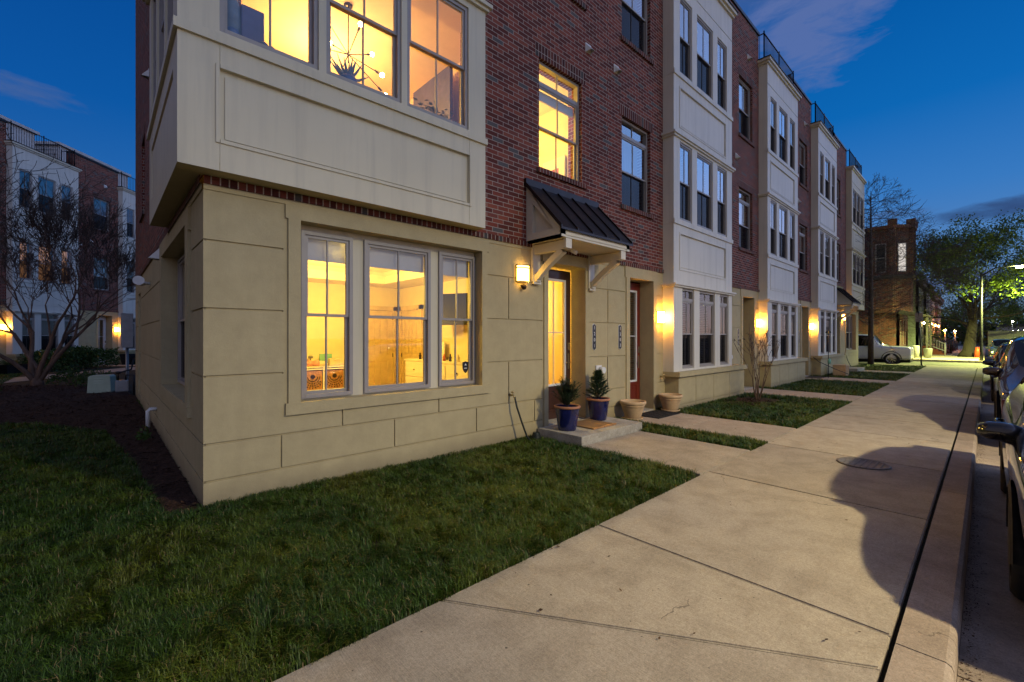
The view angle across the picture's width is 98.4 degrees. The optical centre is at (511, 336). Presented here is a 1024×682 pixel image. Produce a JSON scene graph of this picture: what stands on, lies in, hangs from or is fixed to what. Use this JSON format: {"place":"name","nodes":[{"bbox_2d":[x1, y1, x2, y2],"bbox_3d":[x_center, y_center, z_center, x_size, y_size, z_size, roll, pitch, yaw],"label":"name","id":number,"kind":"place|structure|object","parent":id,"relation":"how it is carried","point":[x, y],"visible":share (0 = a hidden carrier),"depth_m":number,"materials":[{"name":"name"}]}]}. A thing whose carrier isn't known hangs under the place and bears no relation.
{"place":"outdoors","nodes":[
{"label":"outdoors","id":0,"kind":"place"},
{"bbox_2d":[4,367,135,382],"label":"courtyard path","id":1,"kind":"structure","parent":0,"point":[16,379],"depth_m":19.01,"materials":[{"name":"concrete"}]},
{"bbox_2d":[0,363,925,681],"bbox_3d":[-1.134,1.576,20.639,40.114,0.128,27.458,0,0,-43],"label":"grass","id":2,"kind":"structure","parent":0,"point":[354,511],"depth_m":3.43,"materials":[{"name":"green plant"}]},
{"bbox_2d":[0,359,27,373],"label":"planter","id":3,"kind":"object","parent":2,"relation":"on","point":[6,367],"visible":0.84,"depth_m":19.15,"materials":[{"name":"black"}]},
{"bbox_2d":[19,345,120,371],"bbox_3d":[-22.010,1.042,22.267,1.331,1.312,4.422,0,0,-4],"label":"hedge","id":4,"kind":"object","parent":2,"relation":"on","point":[94,356],"visible":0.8,"depth_m":22.24,"materials":[{"name":"green plant"}]},
{"bbox_2d":[0,384,201,513],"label":"planting bed","id":5,"kind":"object","parent":2,"relation":"on","point":[120,416],"visible":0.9,"depth_m":8.64,"materials":[{"name":"brown soil"}]},
{"bbox_2d":[0,122,99,248],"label":"bare tree","id":6,"kind":"object","parent":5,"relation":"on","point":[65,211],"visible":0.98,"depth_m":12.48,"materials":[{"name":"brown plant"}]},
{"bbox_2d":[45,366,88,384],"bbox_3d":[-14.983,1.341,15.028,1.254,0.703,1.312,0,0,-43],"label":"shrub","id":7,"kind":"object","parent":5,"relation":"on","point":[71,374],"visible":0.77,"depth_m":14.78,"materials":[{"name":"green plant"}]},
{"bbox_2d":[0,152,135,385],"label":"bare tree","id":8,"kind":"object","parent":5,"relation":"on","point":[35,374],"visible":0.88,"depth_m":14.69,"materials":[{"name":"brown plant"}]},
{"bbox_2d":[73,369,119,386],"bbox_3d":[-13.849,1.350,14.722,1.219,0.603,1.173,0,0,-43],"label":"shrub","id":9,"kind":"object","parent":5,"relation":"on","point":[84,377],"visible":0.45,"depth_m":14.49,"materials":[{"name":"green plant"}]},
{"bbox_2d":[87,374,115,392],"bbox_3d":[-11.968,1.360,12.897,0.539,0.500,0.452,0,0,-25],"label":"utility box","id":10,"kind":"object","parent":5,"relation":"on","point":[103,383],"visible":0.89,"depth_m":12.73,"materials":[{"name":"grey metal"}]},
{"bbox_2d":[121,313,132,391],"bbox_3d":[-11.337,0.460,13.006,0.270,2.300,0.511,0,0,-43],"label":"meter box","id":11,"kind":"object","parent":5,"relation":"on","point":[126,331],"visible":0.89,"depth_m":12.84,"materials":[{"name":"grey metal"}]},
{"bbox_2d":[115,359,134,394],"bbox_3d":[-10.748,1.108,12.264,0.421,1.004,0.242,0,0,-43],"label":"gas meter","id":12,"kind":"object","parent":2,"relation":"on","point":[121,385],"visible":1,"depth_m":12.17,"materials":[{"name":"grey metal"}]},
{"bbox_2d":[538,417,641,446],"bbox_3d":[1.339,1.627,7.415,1.680,0.306,0.895,0,0,-43],"label":"door step","id":13,"kind":"object","parent":2,"relation":"on","point":[586,436],"depth_m":6.98,"materials":[{"name":"concrete"}]},
{"bbox_2d":[552,376,582,430],"bbox_3d":[0.880,1.028,7.015,0.524,0.893,0.522,0,0,1],"label":"potted shrub","id":14,"kind":"object","parent":13,"relation":"on","point":[567,411],"visible":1,"depth_m":6.92,"materials":[{"name":"ceramic"}]},
{"bbox_2d":[577,419,615,429],"bbox_3d":[1.335,1.460,7.423,0.645,0.024,0.585,0,0,-43],"label":"doormat","id":15,"kind":"object","parent":13,"relation":"on","point":[591,424],"visible":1,"depth_m":7.34,"materials":[{"name":"fabric"}]},
{"bbox_2d":[583,369,611,420],"bbox_3d":[1.544,1.012,7.873,0.519,0.923,0.518,0,0,-43],"label":"potted shrub","id":16,"kind":"object","parent":13,"relation":"on","point":[598,403],"visible":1,"depth_m":7.80,"materials":[{"name":"ceramic"}]},
{"bbox_2d":[582,431,749,475],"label":"walkway","id":17,"kind":"structure","parent":2,"relation":"on","point":[701,457],"depth_m":6.25,"materials":[{"name":"concrete"}]},
{"bbox_2d":[620,410,795,441],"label":"walkway","id":18,"kind":"structure","parent":2,"relation":"on","point":[765,432],"depth_m":7.93,"materials":[{"name":"concrete"}]},
{"bbox_2d":[620,399,645,420],"bbox_3d":[2.366,1.426,8.646,0.506,0.360,0.506,0,0,-43],"label":"clay pot","id":19,"kind":"object","parent":18,"relation":"on","point":[633,409],"visible":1,"depth_m":8.49,"materials":[{"name":"beige ceramic"}]},
{"bbox_2d":[642,410,679,418],"bbox_3d":[3.021,1.595,9.159,0.900,0.019,0.540,0,0,-43],"label":"doormat","id":20,"kind":"object","parent":18,"relation":"on","point":[657,414],"visible":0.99,"depth_m":9.12,"materials":[{"name":"rubber"}]},
{"bbox_2d":[658,393,682,411],"bbox_3d":[3.448,1.426,9.611,0.506,0.360,0.506,0,0,-43],"label":"clay pot","id":21,"kind":"object","parent":18,"relation":"on","point":[670,401],"visible":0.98,"depth_m":9.45,"materials":[{"name":"beige ceramic"}]},
{"bbox_2d":[724,397,772,406],"bbox_3d":[5.854,1.586,10.899,1.550,0.071,1.105,0,0,-43],"label":"shrub bed","id":22,"kind":"object","parent":2,"relation":"on","point":[747,400],"visible":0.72,"depth_m":10.98,"materials":[{"name":"brown soil"}]},
{"bbox_2d":[733,325,780,399],"bbox_3d":[6.337,0.632,11.416,1.132,2.009,2.055,0,0,28],"label":"bare shrub","id":23,"kind":"object","parent":22,"relation":"on","point":[757,396],"visible":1,"depth_m":11.27,"materials":[{"name":"brown plant"}]},
{"bbox_2d":[744,388,862,401],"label":"walkway","id":24,"kind":"structure","parent":2,"relation":"on","point":[852,398],"depth_m":12.34,"materials":[{"name":"concrete"}]},
{"bbox_2d":[855,173,1022,363],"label":"bare tree","id":25,"kind":"object","parent":2,"relation":"on","point":[870,302],"visible":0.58,"depth_m":24.42,"materials":[{"name":"green plant"}]},
{"bbox_2d":[0,0,1023,338],"label":"sky","id":26,"kind":"structure","parent":0,"point":[927,96],"materials":[{"name":"blue"}]},
{"bbox_2d":[273,366,976,681],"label":"sidewalk","id":27,"kind":"structure","parent":0,"point":[780,568],"depth_m":2.90,"materials":[{"name":"concrete"}]},
{"bbox_2d":[836,457,891,469],"bbox_3d":[4.456,1.603,5.605,0.550,0.012,0.550,0,0,-43],"label":"manhole cover","id":28,"kind":"object","parent":27,"relation":"on","point":[863,463],"visible":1,"depth_m":5.59,"materials":[{"name":"metal"}]},
{"bbox_2d":[858,361,983,366],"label":"alley","id":29,"kind":"structure","parent":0,"point":[945,364],"depth_m":29.27,"materials":[{"name":"concrete"}]},
{"bbox_2d":[858,334,913,363],"bbox_3d":[23.059,0.776,29.390,2.137,1.961,5.340,0,0,-43],"label":"car","id":30,"kind":"object","parent":29,"relation":"on","point":[886,354],"visible":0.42,"depth_m":27.77,"materials":[{"name":"silver metal"}]},
{"bbox_2d":[979,264,1022,360],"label":"street lamp","id":31,"kind":"object","parent":29,"relation":"on","point":[981,317],"visible":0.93,"depth_m":29.82,"materials":[{"name":"black metal"}]},
{"bbox_2d":[874,359,983,368],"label":"kerb ramp","id":32,"kind":"structure","parent":0,"point":[958,361],"depth_m":30.34,"materials":[{"name":"concrete"}]},
{"bbox_2d":[913,346,979,360],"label":"sidewalk","id":33,"kind":"structure","parent":0,"point":[953,355],"depth_m":34.69,"materials":[{"name":"concrete"}]},
{"bbox_2d":[912,208,1023,356],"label":"street tree","id":34,"kind":"object","parent":33,"relation":"on","point":[992,240],"visible":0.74,"depth_m":35.21,"materials":[{"name":"green plant"}]},
{"bbox_2d":[941,293,1023,328],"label":"street tree","id":35,"kind":"object","parent":33,"relation":"on","point":[962,309],"visible":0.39,"depth_m":68.35,"materials":[{"name":"green plant"}]},
{"bbox_2d":[947,341,985,359],"bbox_3d":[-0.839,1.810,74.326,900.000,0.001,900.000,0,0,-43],"label":"ground","id":36,"kind":"structure","parent":0,"point":[959,344],"depth_m":106.58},
{"bbox_2d":[0,114,90,369],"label":"townhouse","id":37,"kind":"structure","parent":36,"relation":"on","point":[22,137],"depth_m":21.20,"materials":[{"name":"paint"}]},
{"bbox_2d":[19,168,31,208],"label":"window","id":38,"kind":"structure","parent":37,"relation":"in","point":[24,173],"depth_m":20.65,"materials":[{"name":"glass"}]},
{"bbox_2d":[22,313,33,352],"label":"window","id":39,"kind":"structure","parent":37,"relation":"in","point":[25,335],"depth_m":20.74,"materials":[{"name":"glass"}]},
{"bbox_2d":[38,175,55,212],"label":"window","id":40,"kind":"structure","parent":37,"relation":"in","point":[47,181],"depth_m":21.68,"materials":[{"name":"glass"}]},
{"bbox_2d":[41,314,57,351],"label":"window","id":41,"kind":"structure","parent":37,"relation":"in","point":[44,324],"depth_m":21.74,"materials":[{"name":"glass"}]},
{"bbox_2d":[35,141,135,365],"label":"townhouse","id":42,"kind":"structure","parent":36,"relation":"on","point":[103,331],"depth_m":25.65,"materials":[{"name":"paint"}]},
{"bbox_2d":[94,197,108,231],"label":"window","id":43,"kind":"structure","parent":42,"relation":"in","point":[101,202],"depth_m":25.16,"materials":[{"name":"glass"}]},
{"bbox_2d":[134,0,632,507],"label":"townhouse","id":44,"kind":"structure","parent":36,"relation":"on","point":[298,198],"depth_m":5.67,"materials":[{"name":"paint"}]},
{"bbox_2d":[153,0,155,102],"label":"window","id":45,"kind":"structure","parent":44,"relation":"in","point":[154,1],"depth_m":5.77,"materials":[{"name":"plastic"}]},
{"bbox_2d":[159,0,163,75],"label":"window","id":46,"kind":"structure","parent":44,"relation":"in","point":[161,2],"depth_m":5.19,"materials":[{"name":"plastic"}]},
{"bbox_2d":[178,254,184,385],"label":"window","id":47,"kind":"structure","parent":44,"relation":"in","point":[181,262],"depth_m":6.85,"materials":[{"name":"plastic"}]},
{"bbox_2d":[227,0,240,34],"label":"curtain","id":48,"kind":"object","parent":44,"relation":"on","point":[233,18],"visible":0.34,"depth_m":4.25,"materials":[{"name":"blue fabric"}]},
{"bbox_2d":[240,4,263,41],"bbox_3d":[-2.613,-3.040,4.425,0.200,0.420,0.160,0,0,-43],"label":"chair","id":49,"kind":"object","parent":44,"relation":"on","point":[252,23],"visible":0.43,"depth_m":4.36,"materials":[{"name":"fabric"}]},
{"bbox_2d":[220,0,317,69],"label":"window","id":50,"kind":"structure","parent":44,"relation":"in","point":[312,62],"depth_m":4.61,"materials":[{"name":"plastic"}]},
{"bbox_2d":[307,365,343,390],"bbox_3d":[-3.825,1.018,8.812,0.880,0.885,0.405,0,0,-43],"label":"cube shelf","id":51,"kind":"object","parent":44,"relation":"in","point":[322,368],"visible":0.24,"depth_m":8.68,"materials":[{"name":"wood"}]},
{"bbox_2d":[307,370,321,389],"bbox_3d":[-3.965,0.840,8.655,0.360,0.360,0.364,0,0,-43],"label":"basket","id":52,"kind":"object","parent":51,"relation":"in","point":[314,379],"visible":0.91,"depth_m":8.55,"materials":[{"name":"wicker"}]},
{"bbox_2d":[327,369,342,388],"bbox_3d":[-3.658,0.840,8.941,0.360,0.360,0.364,0,0,-43],"label":"basket","id":53,"kind":"object","parent":51,"relation":"in","point":[334,378],"visible":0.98,"depth_m":8.83,"materials":[{"name":"wicker"}]},
{"bbox_2d":[301,230,352,398],"bbox_3d":[-2.148,-0.250,5.104,0.581,1.860,0.140,0,0,-43],"label":"window","id":54,"kind":"structure","parent":44,"relation":"in","point":[315,246],"depth_m":5.10,"materials":[{"name":"plastic"}]},
{"bbox_2d":[331,54,368,81],"bbox_3d":[-1.863,-3.037,5.074,0.203,0.414,0.465,0,0,40],"label":"aloe plant","id":55,"kind":"object","parent":44,"relation":"on","point":[348,73],"visible":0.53,"depth_m":5.02,"materials":[{"name":"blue plant"}]},
{"bbox_2d":[331,2,386,93],"bbox_3d":[-2.371,-4.247,6.356,1.116,1.125,1.078,0,0,-16],"label":"chandelier","id":56,"kind":"object","parent":44,"relation":"hanging from","point":[350,6],"visible":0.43,"depth_m":6.38,"materials":[{"name":"brown metal"}]},
{"bbox_2d":[326,0,400,102],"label":"window","id":57,"kind":"structure","parent":44,"relation":"in","point":[395,34],"depth_m":5.11,"materials":[{"name":"plastic"}]},
{"bbox_2d":[368,306,396,385],"bbox_3d":[-2.997,0.385,9.816,0.980,2.150,0.131,0,0,-43],"label":"interior door","id":58,"kind":"structure","parent":44,"relation":"attached to","point":[381,351],"depth_m":9.91,"materials":[{"name":"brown wood"}]},
{"bbox_2d":[363,240,430,392],"bbox_3d":[-1.488,-0.250,5.717,0.936,1.860,0.140,0,0,-43],"label":"window","id":59,"kind":"structure","parent":44,"relation":"in","point":[376,254],"depth_m":5.71,"materials":[{"name":"plastic"}]},
{"bbox_2d":[399,305,423,382],"bbox_3d":[-2.258,0.385,9.740,0.131,2.150,0.960,0,0,-43],"label":"closet door","id":60,"kind":"structure","parent":44,"relation":"attached to","point":[410,338],"depth_m":9.78,"materials":[{"name":"beige wood"}]},
{"bbox_2d":[413,66,452,120],"bbox_3d":[-1.429,-3.190,7.895,0.060,2.800,1.190,0,0,-43],"label":"accent panel","id":61,"kind":"object","parent":44,"relation":"attached to","point":[424,92],"visible":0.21,"depth_m":7.64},
{"bbox_2d":[404,358,467,382],"bbox_3d":[-1.296,0.925,8.422,0.508,0.950,2.240,0,0,-43],"label":"dresser","id":62,"kind":"object","parent":44,"relation":"in","point":[414,370],"visible":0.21,"depth_m":8.59,"materials":[{"name":"white wood"}]},
{"bbox_2d":[407,0,467,129],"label":"window","id":63,"kind":"structure","parent":44,"relation":"in","point":[463,69],"depth_m":5.83,"materials":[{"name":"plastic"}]},
{"bbox_2d":[442,293,467,324],"bbox_3d":[-1.081,-0.514,8.265,1.000,0.588,0.399,0,0,23],"label":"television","id":64,"kind":"object","parent":44,"relation":"attached to","point":[449,305],"visible":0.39,"depth_m":8.11,"materials":[{"name":"grey glass"}]},
{"bbox_2d":[438,251,474,385],"bbox_3d":[-0.815,-0.250,6.343,0.626,1.860,0.140,0,0,-43],"label":"window","id":65,"kind":"structure","parent":44,"relation":"in","point":[449,264],"depth_m":6.34,"materials":[{"name":"plastic"}]},
{"bbox_2d":[543,155,565,175],"bbox_3d":[0.868,-3.290,9.136,0.046,0.760,0.600,0,0,-43],"label":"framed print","id":66,"kind":"object","parent":44,"relation":"attached to","point":[561,165],"visible":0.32,"depth_m":9.02},
{"bbox_2d":[539,61,578,180],"bbox_3d":[0.765,-3.683,7.717,1.121,1.805,0.140,0,0,-43],"label":"window","id":67,"kind":"structure","parent":44,"relation":"in","point":[551,102],"depth_m":7.82,"materials":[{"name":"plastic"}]},
{"bbox_2d":[549,269,570,418],"bbox_3d":[0.762,0.128,7.933,0.920,2.675,0.100,0,0,-43],"label":"door","id":68,"kind":"structure","parent":44,"relation":"in","point":[554,275],"depth_m":8.12,"materials":[{"name":"white wood"}]},
{"bbox_2d":[607,0,746,417],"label":"townhouse","id":69,"kind":"structure","parent":36,"relation":"on","point":[670,292],"depth_m":9.94,"materials":[{"name":"paint"}]},
{"bbox_2d":[622,118,646,212],"bbox_3d":[2.469,-3.565,9.407,1.160,1.840,0.285,0,0,-43],"label":"window","id":70,"kind":"structure","parent":69,"relation":"in","point":[634,188],"depth_m":9.53,"materials":[{"name":"glass"}]},
{"bbox_2d":[622,0,646,54],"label":"window","id":71,"kind":"structure","parent":69,"relation":"in","point":[634,27],"depth_m":9.45,"materials":[{"name":"glass"}]},
{"bbox_2d":[630,283,640,398],"bbox_3d":[2.545,0.190,9.604,0.900,2.760,0.100,0,0,-43],"label":"door","id":72,"kind":"structure","parent":69,"relation":"in","point":[635,288],"depth_m":9.82,"materials":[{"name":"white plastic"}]},
{"bbox_2d":[680,143,690,222],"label":"window","id":73,"kind":"structure","parent":69,"relation":"in","point":[685,189],"depth_m":10.35,"materials":[{"name":"glass"}]},
{"bbox_2d":[680,0,690,80],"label":"window","id":74,"kind":"structure","parent":69,"relation":"in","point":[685,47],"depth_m":10.35,"materials":[{"name":"plastic"}]},
{"bbox_2d":[682,289,692,368],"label":"window","id":75,"kind":"structure","parent":69,"relation":"in","point":[687,338],"depth_m":10.46,"materials":[{"name":"glass"}]},
{"bbox_2d":[685,153,711,230],"bbox_3d":[4.665,-3.555,11.025,0.960,1.800,0.285,0,0,-43],"label":"window","id":76,"kind":"structure","parent":69,"relation":"in","point":[704,201],"depth_m":11.05,"materials":[{"name":"glass"}]},
{"bbox_2d":[685,16,711,98],"bbox_3d":[4.665,-6.880,11.025,0.960,1.790,0.285,0,0,-43],"label":"window","id":77,"kind":"structure","parent":69,"relation":"in","point":[704,68],"depth_m":11.05,"materials":[{"name":"glass"}]},
{"bbox_2d":[687,292,713,366],"bbox_3d":[4.763,-0.193,11.117,0.950,1.875,0.285,0,0,-43],"label":"window","id":78,"kind":"structure","parent":69,"relation":"in","point":[706,340],"depth_m":11.17,"materials":[{"name":"glass"}]},
{"bbox_2d":[705,166,725,236],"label":"window","id":79,"kind":"structure","parent":69,"relation":"in","point":[721,206],"depth_m":11.72,"materials":[{"name":"plastic"}]},
{"bbox_2d":[705,38,725,110],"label":"window","id":80,"kind":"structure","parent":69,"relation":"in","point":[721,80],"depth_m":11.72,"materials":[{"name":"glass"}]},
{"bbox_2d":[708,295,727,364],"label":"window","id":81,"kind":"structure","parent":69,"relation":"in","point":[723,337],"depth_m":11.84,"materials":[{"name":"glass"}]},
{"bbox_2d":[732,0,807,389],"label":"townhouse","id":82,"kind":"structure","parent":36,"relation":"on","point":[767,96],"depth_m":14.13,"materials":[{"name":"paint"}]},
{"bbox_2d":[739,189,749,249],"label":"window","id":83,"kind":"structure","parent":82,"relation":"in","point":[744,231],"depth_m":13.77,"materials":[{"name":"glass"}]},
{"bbox_2d":[739,78,749,139],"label":"window","id":84,"kind":"structure","parent":82,"relation":"in","point":[744,118],"depth_m":13.73,"materials":[{"name":"plastic"}]},
{"bbox_2d":[771,200,775,255],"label":"window","id":85,"kind":"structure","parent":82,"relation":"in","point":[773,205],"depth_m":14.56,"materials":[{"name":"plastic"}]},
{"bbox_2d":[771,98,775,153],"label":"window","id":86,"kind":"structure","parent":82,"relation":"in","point":[773,104],"depth_m":14.56,"materials":[{"name":"glass"}]},
{"bbox_2d":[772,303,776,358],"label":"window","id":87,"kind":"structure","parent":82,"relation":"in","point":[774,335],"depth_m":14.68,"materials":[{"name":"plastic"}]},
{"bbox_2d":[772,304,787,357],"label":"window","id":88,"kind":"structure","parent":82,"relation":"in","point":[784,337],"depth_m":15.41,"materials":[{"name":"glass"}]},
{"bbox_2d":[779,205,786,259],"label":"window","id":89,"kind":"structure","parent":82,"relation":"in","point":[782,212],"depth_m":15.21,"materials":[{"name":"glass"}]},
{"bbox_2d":[779,107,786,163],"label":"window","id":90,"kind":"structure","parent":82,"relation":"in","point":[782,115],"depth_m":15.21,"materials":[{"name":"glass"}]},
{"bbox_2d":[782,306,794,356],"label":"window","id":91,"kind":"structure","parent":82,"relation":"in","point":[792,307],"depth_m":16.08,"materials":[{"name":"glass"}]},
{"bbox_2d":[796,83,843,376],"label":"townhouse","id":92,"kind":"structure","parent":36,"relation":"on","point":[819,145],"depth_m":18.36,"materials":[{"name":"paint"}]},
{"bbox_2d":[799,225,804,269],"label":"window","id":93,"kind":"structure","parent":92,"relation":"in","point":[801,229],"depth_m":17.87,"materials":[{"name":"glass"}]},
{"bbox_2d":[799,141,804,185],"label":"window","id":94,"kind":"structure","parent":92,"relation":"in","point":[801,147],"depth_m":17.86,"materials":[{"name":"glass"}]},
{"bbox_2d":[825,235,829,276],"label":"window","id":95,"kind":"structure","parent":92,"relation":"in","point":[827,239],"depth_m":19.49,"materials":[{"name":"glass"}]},
{"bbox_2d":[834,133,866,366],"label":"townhouse","id":96,"kind":"structure","parent":36,"relation":"on","point":[851,181],"depth_m":22.95,"materials":[{"name":"paint"}]},
{"bbox_2d":[858,218,932,347],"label":"row house","id":97,"kind":"structure","parent":36,"relation":"on","point":[893,340],"depth_m":35.82,"materials":[{"name":"brick"}]},
{"bbox_2d":[878,370,976,681],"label":"joint dirt","id":98,"kind":"structure","parent":36,"relation":"on","point":[890,650],"depth_m":2.98,"materials":[{"name":"soil"}]},
{"bbox_2d":[908,280,946,356],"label":"row house","id":99,"kind":"structure","parent":36,"relation":"on","point":[914,337],"depth_m":39.28,"materials":[{"name":"brick"}]},
{"bbox_2d":[884,368,983,681],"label":"kerb","id":100,"kind":"structure","parent":36,"relation":"on","point":[927,647],"depth_m":2.91,"materials":[{"name":"concrete"}]},
{"bbox_2d":[923,285,952,353],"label":"row house","id":101,"kind":"structure","parent":36,"relation":"on","point":[940,347],"depth_m":42.79,"materials":[{"name":"brick"}]},
{"bbox_2d":[941,307,1023,343],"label":"treeline","id":102,"kind":"object","parent":36,"relation":"on","point":[958,329],"visible":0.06,"depth_m":113.98,"materials":[{"name":"green plant"}]},
{"bbox_2d":[941,297,1023,345],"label":"street tree","id":103,"kind":"object","parent":36,"relation":"on","point":[986,327],"visible":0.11,"depth_m":84.30,"materials":[{"name":"green plant"}]},
{"bbox_2d":[957,374,1023,681],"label":"gutter","id":104,"kind":"object","parent":36,"relation":"on","point":[1001,615],"visible":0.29,"depth_m":3.03,"materials":[{"name":"concrete"}]},
{"bbox_2d":[959,388,991,680],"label":"gutter debris","id":105,"kind":"object","parent":104,"relation":"on","point":[975,565],"visible":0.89,"depth_m":3.22,"materials":[{"name":"soil"}]},
{"bbox_2d":[960,261,1023,311],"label":"street tree","id":106,"kind":"object","parent":36,"relation":"on","point":[1007,291],"visible":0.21,"depth_m":79.87,"materials":[{"name":"green plant"}]},
{"bbox_2d":[957,348,988,675],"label":"road","id":107,"kind":"structure","parent":0,"point":[986,354],"depth_m":4.71,"materials":[{"name":"grey asphalt"}]},
{"bbox_2d":[982,342,1008,400],"bbox_3d":[14.817,0.944,12.412,4.802,1.633,2.182,0,0,-43],"label":"parked car","id":108,"kind":"object","parent":107,"relation":"on","point":[994,361],"visible":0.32,"depth_m":12.55,"materials":[{"name":"black metal"}]},
{"bbox_2d":[976,376,1023,600],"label":"parked car","id":109,"kind":"object","parent":107,"relation":"on","point":[1006,430],"visible":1,"depth_m":3.23,"materials":[{"name":"black metal"}]},
{"bbox_2d":[982,336,1023,417],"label":"parked suv","id":110,"kind":"object","parent":107,"relation":"on","point":[1007,372],"visible":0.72,"depth_m":7.80,"materials":[{"name":"black metal"}]},
{"bbox_2d":[988,330,1023,348],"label":"box truck","id":111,"kind":"object","parent":107,"relation":"on","point":[1003,334],"visible":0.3,"depth_m":37.48,"materials":[{"name":"white metal"}]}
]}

